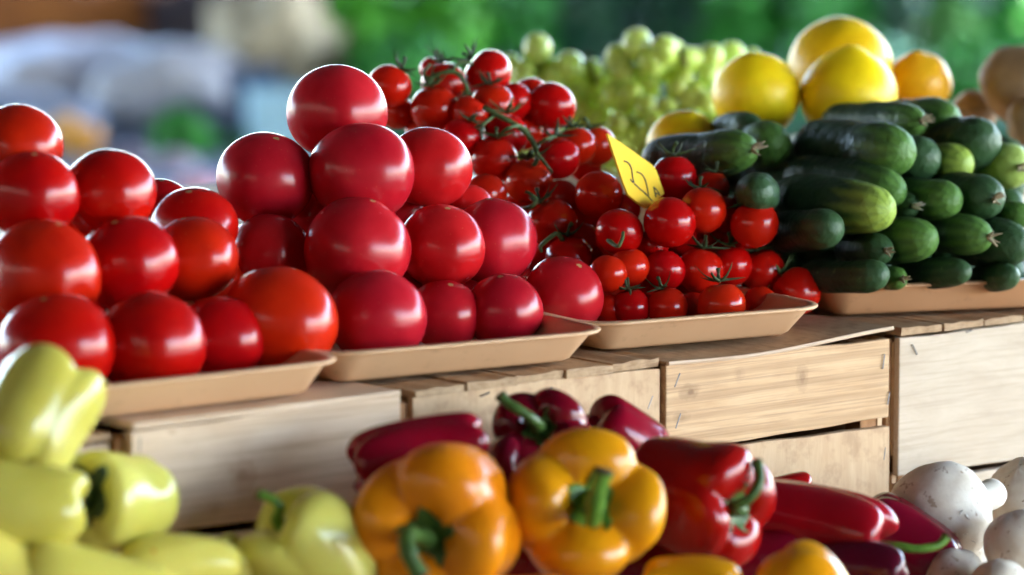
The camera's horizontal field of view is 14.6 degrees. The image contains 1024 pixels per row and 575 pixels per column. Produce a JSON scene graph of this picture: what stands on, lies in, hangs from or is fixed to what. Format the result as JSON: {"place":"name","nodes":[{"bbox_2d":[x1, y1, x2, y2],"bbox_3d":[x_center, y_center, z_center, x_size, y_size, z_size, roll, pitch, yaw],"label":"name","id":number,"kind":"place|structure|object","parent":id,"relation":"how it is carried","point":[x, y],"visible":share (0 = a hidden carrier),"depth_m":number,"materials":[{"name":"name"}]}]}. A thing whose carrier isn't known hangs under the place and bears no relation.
{"place":"outdoors","nodes":[
{"label":"outdoors","id":0,"kind":"place"},
{"bbox_2d":[146,105,217,155],"bbox_3d":[-0.756,-0.345,9.151,0.162,0.147,0.170,2,8,12],"label":"herb bunch","id":1,"kind":"object","parent":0,"point":[185,128],"visible":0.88,"depth_m":9.11,"materials":[{"name":"green plant"}]},
{"bbox_2d":[183,183,243,225],"bbox_3d":[-0.272,0.076,4.338,0.430,0.332,0.441,-6,10,-39],"label":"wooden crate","id":2,"kind":"object","parent":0,"point":[213,187],"visible":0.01,"depth_m":4.51,"materials":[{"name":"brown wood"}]},
{"bbox_2d":[405,120,418,131],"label":"cherry tomato","id":3,"kind":"object","parent":2,"relation":"on","point":[411,125],"visible":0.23,"depth_m":4.19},
{"bbox_2d":[410,38,511,128],"bbox_3d":[-0.053,-0.213,4.200,0.099,0.095,0.114,1,8,7],"label":"tomato truss","id":4,"kind":"object","parent":3,"relation":"on","point":[445,84],"visible":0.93,"depth_m":4.19,"materials":[{"name":"red food"}]},
{"bbox_2d":[472,169,646,230],"bbox_3d":[0.069,0.040,4.613,0.430,0.332,0.441,-6,10,-39],"label":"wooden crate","id":5,"kind":"object","parent":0,"point":[572,179],"depth_m":4.58,"materials":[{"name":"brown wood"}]},
{"bbox_2d":[505,33,615,169],"bbox_3d":[0.057,-0.214,4.746,0.154,0.172,0.134,1,8,4],"label":"grape bunch","id":6,"kind":"object","parent":5,"relation":"on","point":[580,78],"visible":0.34,"depth_m":4.75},
{"bbox_2d":[601,28,723,173],"bbox_3d":[0.181,-0.212,4.698,0.152,0.182,0.149,0,8,-1],"label":"grape bunch","id":7,"kind":"object","parent":5,"relation":"on","point":[642,59],"visible":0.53,"depth_m":4.71,"materials":[{"name":"food"}]},
{"bbox_2d":[892,51,951,99],"bbox_3d":[0.458,-0.231,4.509,0.076,0.078,0.075,4,30,28],"label":"citrus fruit","id":8,"kind":"object","parent":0,"point":[917,74],"visible":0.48,"depth_m":4.48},
{"label":"cucumber","id":9,"kind":"object","parent":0,"visible":0},
{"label":"cucumber","id":10,"kind":"object","parent":9,"relation":"on","visible":0},
{"bbox_2d":[900,135,940,178],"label":"cucumber","id":11,"kind":"object","parent":10,"relation":"on","point":[927,162],"visible":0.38,"depth_m":4.12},
{"bbox_2d":[821,101,934,135],"bbox_3d":[0.391,-0.175,4.237,0.046,0.046,0.184,15,-6,-31],"label":"cucumber","id":12,"kind":"object","parent":11,"relation":"on","point":[911,119],"visible":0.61,"depth_m":4.20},
{"label":"cucumber","id":13,"kind":"object","parent":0,"visible":0},
{"label":"cucumber","id":14,"kind":"object","parent":13,"relation":"on","visible":0},
{"bbox_2d":[788,16,892,102],"bbox_3d":[0.368,-0.247,4.494,0.118,0.118,0.118,3,-11,-38],"label":"citrus fruit","id":15,"kind":"object","parent":14,"relation":"on","point":[815,42],"visible":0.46,"depth_m":4.46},
{"label":"ground","id":16,"kind":"structure","parent":0,"visible":0},
{"bbox_2d":[0,42,310,181],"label":"market stand","id":17,"kind":"object","parent":16,"relation":"on","point":[116,135],"depth_m":9.34,"materials":[{"name":"grey fabric"}]},
{"bbox_2d":[0,0,95,41],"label":"cardboard box","id":18,"kind":"object","parent":17,"relation":"on","point":[22,19],"visible":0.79,"depth_m":10.10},
{"bbox_2d":[0,89,106,133],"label":"plastic bag","id":19,"kind":"object","parent":17,"relation":"on","point":[53,106],"visible":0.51,"depth_m":9.23,"materials":[{"name":"grey plastic"}]},
{"bbox_2d":[0,34,147,122],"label":"plastic bag","id":20,"kind":"object","parent":17,"relation":"on","point":[61,65],"visible":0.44,"depth_m":9.69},
{"bbox_2d":[88,42,246,126],"bbox_3d":[-0.822,-0.484,9.636,0.400,0.217,0.298,-1,8,-8],"label":"plastic bag","id":21,"kind":"object","parent":17,"relation":"on","point":[145,87],"visible":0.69,"depth_m":9.53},
{"bbox_2d":[146,0,207,46],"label":"wooden box","id":22,"kind":"object","parent":17,"relation":"on","point":[182,21],"visible":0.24,"depth_m":10.16,"materials":[{"name":"brown wood"}]},
{"bbox_2d":[244,87,304,149],"bbox_3d":[-0.501,-0.393,9.284,0.231,0.130,0.208,-1,8,-8],"label":"plastic crate","id":23,"kind":"object","parent":17,"relation":"on","point":[265,109],"visible":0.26,"depth_m":9.18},
{"bbox_2d":[205,0,351,86],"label":"sack","id":24,"kind":"object","parent":17,"relation":"on","point":[295,41],"visible":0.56,"depth_m":9.69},
{"bbox_2d":[386,39,1023,147],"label":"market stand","id":25,"kind":"object","parent":16,"relation":"on","point":[795,124],"depth_m":9.34,"materials":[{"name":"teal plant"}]},
{"bbox_2d":[323,0,415,63],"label":"herb bunch","id":26,"kind":"object","parent":25,"relation":"on","point":[359,22],"visible":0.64,"depth_m":9.77,"materials":[{"name":"green plant"}]},
{"bbox_2d":[348,23,459,93],"bbox_3d":[-0.257,-0.547,9.647,0.311,0.181,0.246,-6,10,-39],"label":"herb bunch","id":27,"kind":"object","parent":25,"relation":"on","point":[412,45],"visible":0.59,"depth_m":9.58,"materials":[{"name":"green plant"}]},
{"bbox_2d":[392,0,502,70],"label":"herb bunch","id":28,"kind":"object","parent":25,"relation":"on","point":[449,17],"visible":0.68,"depth_m":9.85,"materials":[{"name":"green plant"}]},
{"bbox_2d":[468,0,564,59],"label":"herb bunch","id":29,"kind":"object","parent":25,"relation":"on","point":[506,38],"visible":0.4,"depth_m":9.94,"materials":[{"name":"green plant"}]},
{"bbox_2d":[539,0,646,60],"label":"herb bunch","id":30,"kind":"object","parent":25,"relation":"on","point":[587,22],"visible":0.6,"depth_m":9.99,"materials":[{"name":"teal plant"}]},
{"bbox_2d":[622,0,710,47],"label":"herb bunch","id":31,"kind":"object","parent":25,"relation":"on","point":[675,18],"visible":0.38,"depth_m":10.00,"materials":[{"name":"teal plant"}]},
{"bbox_2d":[686,0,790,64],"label":"herb bunch","id":32,"kind":"object","parent":25,"relation":"on","point":[744,24],"visible":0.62,"depth_m":9.93,"materials":[{"name":"green plant"}]},
{"bbox_2d":[768,0,882,57],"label":"herb bunch","id":33,"kind":"object","parent":25,"relation":"on","point":[787,29],"visible":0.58,"depth_m":9.93,"materials":[{"name":"green plant"}]},
{"bbox_2d":[915,0,988,56],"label":"herb bunch","id":34,"kind":"object","parent":25,"relation":"on","point":[942,21],"visible":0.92,"depth_m":9.74,"materials":[{"name":"green plant"}]},
{"bbox_2d":[930,38,1000,103],"bbox_3d":[1.114,-0.513,9.714,0.306,0.193,0.257,-6,10,-39],"label":"herb bunch","id":35,"kind":"object","parent":25,"relation":"on","point":[956,57],"visible":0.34,"depth_m":9.64,"materials":[{"name":"green plant"}]},
{"bbox_3d":[-0.246,0.652,3.942,3.100,0.700,2.100,-6,10,-39],"label":"display table","id":36,"kind":"object","parent":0,"visible":0},
{"bbox_2d":[28,540,171,574],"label":"pepper","id":37,"kind":"object","parent":36,"relation":"on","point":[51,557],"visible":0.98,"depth_m":3.21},
{"bbox_2d":[0,532,30,574],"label":"pepper","id":38,"kind":"object","parent":37,"relation":"on","point":[14,554],"visible":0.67,"depth_m":3.20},
{"bbox_2d":[0,459,89,546],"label":"pepper","id":39,"kind":"object","parent":38,"relation":"on","point":[38,503],"visible":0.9,"depth_m":3.22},
{"bbox_2d":[0,343,106,467],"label":"pepper","id":40,"kind":"object","parent":39,"relation":"on","point":[52,400],"visible":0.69,"depth_m":3.27,"materials":[{"name":"food"}]},
{"bbox_2d":[118,533,241,574],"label":"pepper","id":41,"kind":"object","parent":36,"relation":"on","point":[180,554],"visible":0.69,"depth_m":3.32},
{"bbox_2d":[69,450,178,554],"bbox_3d":[-0.334,0.181,3.361,0.090,0.086,0.094,-40,-25,26],"label":"pepper","id":42,"kind":"object","parent":41,"relation":"on","point":[127,499],"visible":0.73,"depth_m":3.32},
{"bbox_2d":[93,376,404,537],"bbox_3d":[-0.351,0.204,3.691,0.306,0.247,0.441,-6,10,-39],"label":"wooden crate","id":43,"kind":"object","parent":36,"relation":"on","point":[222,463],"visible":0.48,"depth_m":3.50,"materials":[{"name":"brown wood"}]},
{"bbox_2d":[99,350,335,417],"bbox_3d":[-0.360,0.076,3.573,0.328,0.033,0.309,-6,10,-39],"label":"produce tray","id":44,"kind":"object","parent":43,"relation":"on","point":[297,373],"visible":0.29,"depth_m":3.48,"materials":[{"name":"beige plastic"}]},
{"bbox_2d":[0,293,115,380],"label":"tomato","id":45,"kind":"object","parent":44,"relation":"in","point":[78,330],"visible":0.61,"depth_m":3.45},
{"bbox_2d":[0,218,101,315],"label":"tomato","id":46,"kind":"object","parent":45,"relation":"on","point":[40,256],"visible":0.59,"depth_m":3.52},
{"bbox_2d":[0,151,80,231],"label":"tomato","id":47,"kind":"object","parent":46,"relation":"on","point":[37,184],"visible":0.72,"depth_m":3.57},
{"bbox_2d":[0,103,63,160],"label":"tomato","id":48,"kind":"object","parent":47,"relation":"on","point":[24,127],"visible":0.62,"depth_m":3.63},
{"bbox_2d":[95,302,108,312],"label":"tomato","id":49,"kind":"object","parent":44,"relation":"in","point":[104,309],"visible":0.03,"depth_m":3.62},
{"bbox_2d":[86,216,179,308],"bbox_3d":[-0.347,-0.023,3.612,0.092,0.084,0.090,-1,31,24],"label":"tomato","id":50,"kind":"object","parent":49,"relation":"on","point":[137,254],"visible":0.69,"depth_m":3.58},
{"bbox_2d":[70,149,156,234],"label":"tomato","id":51,"kind":"object","parent":50,"relation":"on","point":[113,183],"visible":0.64,"depth_m":3.63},
{"bbox_2d":[105,291,206,383],"bbox_3d":[-0.320,0.049,3.527,0.097,0.091,0.101,-4,3,-33],"label":"tomato","id":52,"kind":"object","parent":44,"relation":"in","point":[159,335],"visible":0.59,"depth_m":3.49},
{"bbox_2d":[193,265,243,302],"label":"tomato","id":53,"kind":"object","parent":44,"relation":"in","point":[236,278],"visible":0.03,"depth_m":3.77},
{"bbox_2d":[151,187,238,241],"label":"tomato","id":54,"kind":"object","parent":53,"relation":"on","point":[195,201],"visible":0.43,"depth_m":3.72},
{"bbox_2d":[236,214,308,274],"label":"tomato","id":55,"kind":"object","parent":53,"relation":"on","point":[265,240],"visible":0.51,"depth_m":3.78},
{"bbox_2d":[216,132,312,220],"bbox_3d":[-0.237,-0.106,3.854,0.094,0.088,0.097,26,28,17],"label":"tomato","id":56,"kind":"object","parent":55,"relation":"on","point":[258,173],"visible":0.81,"depth_m":3.82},
{"bbox_2d":[190,296,262,373],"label":"tomato","id":57,"kind":"object","parent":44,"relation":"in","point":[234,338],"visible":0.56,"depth_m":3.58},
{"bbox_2d":[227,266,338,367],"bbox_3d":[-0.210,0.030,3.645,0.106,0.098,0.108,13,5,-28],"label":"tomato","id":58,"kind":"object","parent":44,"relation":"in","point":[294,311],"visible":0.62,"depth_m":3.60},
{"bbox_2d":[164,216,238,300],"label":"tomato","id":59,"kind":"object","parent":58,"relation":"on","point":[207,249],"visible":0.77,"depth_m":3.64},
{"bbox_2d":[235,486,377,574],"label":"pepper","id":60,"kind":"object","parent":36,"relation":"on","point":[305,530],"visible":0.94,"depth_m":3.35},
{"bbox_2d":[355,345,659,442],"bbox_3d":[-0.112,0.178,3.887,0.295,0.247,0.445,-6,10,-39],"label":"wooden crate","id":61,"kind":"object","parent":36,"relation":"on","point":[585,377],"visible":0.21,"depth_m":3.72,"materials":[{"name":"wood"}]},
{"bbox_2d":[313,313,600,380],"bbox_3d":[-0.117,0.048,3.794,0.317,0.032,0.319,-5,9,-32],"label":"produce tray","id":62,"kind":"object","parent":61,"relation":"on","point":[555,339],"visible":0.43,"depth_m":3.67,"materials":[{"name":"beige plastic"}]},
{"bbox_2d":[331,270,426,350],"bbox_3d":[-0.125,0.026,3.719,0.096,0.086,0.092,10,6,-29],"label":"tomato","id":63,"kind":"object","parent":62,"relation":"in","point":[377,309],"visible":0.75,"depth_m":3.68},
{"bbox_2d":[303,197,411,294],"bbox_3d":[-0.146,-0.038,3.783,0.106,0.097,0.103,12,18,-25],"label":"tomato","id":64,"kind":"object","parent":63,"relation":"on","point":[346,237],"visible":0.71,"depth_m":3.74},
{"bbox_2d":[309,123,414,212],"bbox_3d":[-0.145,-0.112,3.847,0.104,0.093,0.103,3,6,10],"label":"tomato","id":65,"kind":"object","parent":64,"relation":"on","point":[372,161],"visible":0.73,"depth_m":3.81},
{"bbox_2d":[286,64,387,152],"bbox_3d":[-0.171,-0.174,3.917,0.101,0.090,0.096,3,14,17],"label":"tomato","id":66,"kind":"object","parent":65,"relation":"on","point":[323,101],"visible":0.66,"depth_m":3.88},
{"bbox_2d":[418,280,476,344],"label":"tomato","id":67,"kind":"object","parent":62,"relation":"in","point":[451,306],"visible":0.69,"depth_m":3.78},
{"bbox_2d":[404,204,484,284],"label":"tomato","id":68,"kind":"object","parent":67,"relation":"on","point":[447,242],"visible":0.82,"depth_m":3.81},
{"bbox_2d":[464,198,537,281],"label":"tomato","id":69,"kind":"object","parent":62,"relation":"in","point":[508,230],"visible":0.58,"depth_m":3.88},
{"bbox_2d":[400,127,472,205],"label":"tomato","id":70,"kind":"object","parent":69,"relation":"on","point":[443,164],"visible":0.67,"depth_m":3.88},
{"bbox_2d":[472,273,543,339],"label":"tomato","id":71,"kind":"object","parent":62,"relation":"in","point":[509,305],"visible":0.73,"depth_m":3.79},
{"bbox_2d":[504,547,542,574],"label":"pepper","id":72,"kind":"object","parent":36,"relation":"on","point":[523,564],"depth_m":3.52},
{"bbox_2d":[487,434,520,485],"bbox_3d":[-0.008,0.171,3.564,0.066,0.065,0.086,-8,-22,-48],"label":"pepper","id":73,"kind":"object","parent":72,"relation":"on","point":[503,451],"visible":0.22,"depth_m":3.53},
{"bbox_2d":[492,388,589,463],"bbox_3d":[0.026,0.131,3.573,0.090,0.089,0.140,-4,-29,9],"label":"pepper","id":74,"kind":"object","parent":73,"relation":"on","point":[535,422],"visible":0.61,"depth_m":3.56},
{"bbox_2d":[586,395,668,453],"bbox_3d":[0.104,0.140,3.657,0.087,0.066,0.067,40,-17,-33],"label":"pepper","id":75,"kind":"object","parent":36,"relation":"on","point":[634,427],"visible":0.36,"depth_m":3.63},
{"bbox_2d":[618,547,668,574],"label":"pepper","id":76,"kind":"object","parent":36,"relation":"on","point":[641,562],"visible":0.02,"depth_m":3.56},
{"bbox_2d":[635,436,776,567],"bbox_3d":[0.168,0.190,3.538,0.140,0.112,0.109,11,-11,42],"label":"pepper","id":77,"kind":"object","parent":76,"relation":"on","point":[721,498],"visible":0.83,"depth_m":3.50,"materials":[{"name":"food"}]},
{"bbox_2d":[644,555,741,574],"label":"pepper","id":78,"kind":"object","parent":36,"relation":"on","point":[688,565],"visible":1,"depth_m":3.39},
{"bbox_2d":[507,427,665,574],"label":"pepper","id":79,"kind":"object","parent":78,"relation":"on","point":[586,501],"visible":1,"depth_m":3.40,"materials":[{"name":"food"}]},
{"bbox_2d":[614,314,893,496],"bbox_3d":[0.124,0.152,4.071,0.299,0.251,0.447,-6,10,-39],"label":"wooden crate","id":80,"kind":"object","parent":36,"relation":"on","point":[809,394],"visible":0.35,"depth_m":3.92,"materials":[{"name":"brown wood"}]},
{"bbox_2d":[544,286,817,349],"bbox_3d":[0.111,0.022,3.989,0.282,0.031,0.339,-4,9,-30],"label":"produce tray","id":81,"kind":"object","parent":80,"relation":"on","point":[772,314],"visible":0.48,"depth_m":3.86,"materials":[{"name":"beige plastic"}]},
{"bbox_2d":[527,256,603,320],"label":"tomato","id":82,"kind":"object","parent":81,"relation":"in","point":[568,286],"visible":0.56,"depth_m":3.88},
{"bbox_2d":[637,280,656,297],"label":"cherry tomato","id":83,"kind":"object","parent":81,"relation":"on","point":[647,288],"visible":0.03,"depth_m":4.02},
{"bbox_2d":[637,231,668,256],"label":"cherry tomato","id":84,"kind":"object","parent":83,"relation":"on","point":[647,247],"visible":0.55,"depth_m":4.01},
{"bbox_2d":[606,134,663,208],"bbox_3d":[0.127,-0.118,4.016,0.020,0.078,0.077,7,11,44],"label":"price card","id":85,"kind":"object","parent":84,"relation":"on","point":[640,180],"visible":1,"depth_m":4.01,"materials":[{"name":"yellow"}]},
{"bbox_2d":[645,250,685,288],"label":"cherry tomato","id":86,"kind":"object","parent":83,"relation":"on","point":[664,264],"visible":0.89,"depth_m":3.99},
{"bbox_2d":[643,197,695,247],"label":"cherry tomato","id":87,"kind":"object","parent":86,"relation":"on","point":[669,222],"visible":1,"depth_m":3.98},
{"bbox_2d":[768,253,820,314],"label":"cherry tomato","id":88,"kind":"object","parent":81,"relation":"on","point":[798,282],"visible":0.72,"depth_m":4.03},
{"bbox_2d":[768,208,844,252],"bbox_3d":[0.295,-0.058,4.048,0.043,0.043,0.134,35,-15,-19],"label":"cucumber","id":89,"kind":"object","parent":88,"relation":"on","point":[811,229],"visible":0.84,"depth_m":4.01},
{"bbox_2d":[755,540,846,574],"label":"pepper","id":90,"kind":"object","parent":36,"relation":"on","point":[803,557],"visible":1,"depth_m":3.39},
{"bbox_2d":[820,540,908,574],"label":"pepper","id":91,"kind":"object","parent":36,"relation":"on","point":[870,557],"visible":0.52,"depth_m":3.56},
{"bbox_2d":[762,479,950,552],"bbox_3d":[0.295,0.225,3.632,0.203,0.084,0.093,13,-10,16],"label":"pepper","id":92,"kind":"object","parent":91,"relation":"on","point":[819,514],"visible":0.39,"depth_m":3.60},
{"bbox_2d":[731,307,1023,520],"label":"wooden crate","id":93,"kind":"object","parent":36,"relation":"on","point":[956,384],"visible":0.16,"depth_m":4.06,"materials":[{"name":"brown wood"}]},
{"bbox_2d":[817,261,1023,314],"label":"produce tray","id":94,"kind":"object","parent":93,"relation":"on","point":[921,296],"visible":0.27,"depth_m":4.08,"materials":[{"name":"beige plastic"}]},
{"bbox_2d":[802,259,889,292],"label":"cucumber","id":95,"kind":"object","parent":94,"relation":"on","point":[856,276],"visible":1,"depth_m":4.01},
{"bbox_2d":[883,266,911,289],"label":"cucumber","id":96,"kind":"object","parent":94,"relation":"on","point":[899,278],"visible":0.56,"depth_m":4.03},
{"bbox_2d":[834,232,895,263],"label":"cucumber","id":97,"kind":"object","parent":96,"relation":"on","point":[877,246],"visible":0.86,"depth_m":4.04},
{"bbox_2d":[775,173,896,234],"bbox_3d":[0.325,-0.084,4.077,0.062,0.062,0.171,19,-7,-39],"label":"cucumber","id":98,"kind":"object","parent":97,"relation":"on","point":[859,206],"visible":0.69,"depth_m":4.03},
{"bbox_2d":[877,216,938,263],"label":"cucumber","id":99,"kind":"object","parent":96,"relation":"on","point":[913,239],"visible":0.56,"depth_m":4.04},
{"bbox_2d":[783,155,906,206],"bbox_3d":[0.345,-0.110,4.128,0.166,0.050,0.050,12,-22,48],"label":"cucumber","id":100,"kind":"object","parent":99,"relation":"on","point":[891,182],"visible":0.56,"depth_m":4.09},
{"bbox_2d":[794,119,916,174],"bbox_3d":[0.356,-0.144,4.159,0.061,0.061,0.182,-15,12,-30],"label":"cucumber","id":101,"kind":"object","parent":100,"relation":"on","point":[888,144],"visible":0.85,"depth_m":4.11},
{"bbox_2d":[926,213,1001,254],"bbox_3d":[0.452,-0.055,4.090,0.043,0.043,0.133,29,-14,-35],"label":"cucumber","id":102,"kind":"object","parent":94,"relation":"on","point":[962,234],"visible":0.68,"depth_m":4.06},
{"bbox_2d":[1014,262,1023,278],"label":"cucumber","id":103,"kind":"object","parent":94,"relation":"on","point":[1020,267],"visible":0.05,"depth_m":4.18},
{"label":"cucumber","id":104,"kind":"object","parent":103,"relation":"on","visible":0},
{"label":"cucumber","id":105,"kind":"object","parent":104,"relation":"on","visible":0},
{"bbox_2d":[972,142,1023,188],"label":"cucumber","id":106,"kind":"object","parent":105,"relation":"on","point":[1005,168],"visible":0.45,"depth_m":4.17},
{"bbox_2d":[920,116,1001,169],"bbox_3d":[0.470,-0.152,4.229,0.059,0.060,0.150,-45,16,-13],"label":"cucumber","id":107,"kind":"object","parent":106,"relation":"on","point":[979,138],"visible":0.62,"depth_m":4.17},
{"bbox_2d":[872,492,962,574],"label":"pepper","id":108,"kind":"object","parent":36,"relation":"on","point":[918,526],"visible":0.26,"depth_m":3.71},
{"bbox_2d":[975,547,986,562],"bbox_3d":[0.438,0.263,3.815,0.046,0.046,0.046,7,10,44],"label":"mushroom","id":109,"kind":"object","parent":36,"relation":"on","point":[980,554],"visible":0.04,"depth_m":3.80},
{"bbox_2d":[891,461,1006,552],"bbox_3d":[0.419,0.210,3.802,0.129,0.099,0.100,-15,-29,-37],"label":"mushroom","id":110,"kind":"object","parent":109,"relation":"on","point":[961,502],"visible":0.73,"depth_m":3.76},
{"bbox_2d":[1007,97,1023,146],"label":"potato","id":111,"kind":"object","parent":36,"relation":"on","point":[1015,122],"visible":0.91,"depth_m":4.41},
{"bbox_2d":[978,45,1023,122],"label":"potato","id":112,"kind":"object","parent":111,"relation":"on","point":[1001,78],"visible":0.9,"depth_m":4.48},
{"label":"pepper","id":113,"kind":"object","parent":36,"relation":"on","visible":0},
{"bbox_2d":[352,442,520,574],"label":"pepper","id":114,"kind":"object","parent":113,"relation":"on","point":[443,508],"visible":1,"depth_m":3.36,"materials":[{"name":"food"}]},
{"label":"pepper","id":115,"kind":"object","parent":114,"relation":"on","visible":0},
{"bbox_2d":[346,412,488,492],"bbox_3d":[-0.082,0.143,3.477,0.121,0.064,0.066,-13,-25,-9],"label":"pepper","id":116,"kind":"object","parent":115,"relation":"on","point":[371,452],"visible":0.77,"depth_m":3.45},
{"label":"cherry tomato","id":117,"kind":"object","parent":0,"visible":0},
{"label":"cherry tomato","id":118,"kind":"object","parent":117,"relation":"on","visible":0},
{"bbox_2d":[642,129,767,175],"bbox_3d":[0.201,-0.139,4.154,0.048,0.048,0.177,15,-12,-38],"label":"cucumber","id":119,"kind":"object","parent":118,"relation":"on","point":[730,149],"visible":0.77,"depth_m":4.12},
{"label":"cherry tomato","id":120,"kind":"object","parent":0,"visible":0},
{"bbox_2d":[507,195,537,213],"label":"cherry tomato","id":121,"kind":"object","parent":120,"relation":"on","point":[509,198],"visible":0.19,"depth_m":4.12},
{"bbox_2d":[443,95,580,203],"bbox_3d":[-0.001,-0.143,4.138,0.139,0.107,0.087,3,8,21],"label":"tomato truss","id":122,"kind":"object","parent":121,"relation":"on","point":[499,146],"visible":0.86,"depth_m":4.12,"materials":[{"name":"red food"}]},
{"label":"cucumber","id":123,"kind":"object","parent":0,"visible":0},
{"bbox_2d":[711,52,800,127],"bbox_3d":[0.267,-0.212,4.380,0.096,0.096,0.097,5,31,34],"label":"citrus fruit","id":124,"kind":"object","parent":123,"relation":"on","point":[763,86],"visible":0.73,"depth_m":4.34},
{"label":"cucumber","id":125,"kind":"object","parent":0,"visible":0},
{"bbox_2d":[800,45,896,121],"bbox_3d":[0.369,-0.212,4.378,0.107,0.109,0.108,-6,15,-39],"label":"citrus fruit","id":126,"kind":"object","parent":125,"relation":"on","point":[850,74],"visible":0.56,"depth_m":4.34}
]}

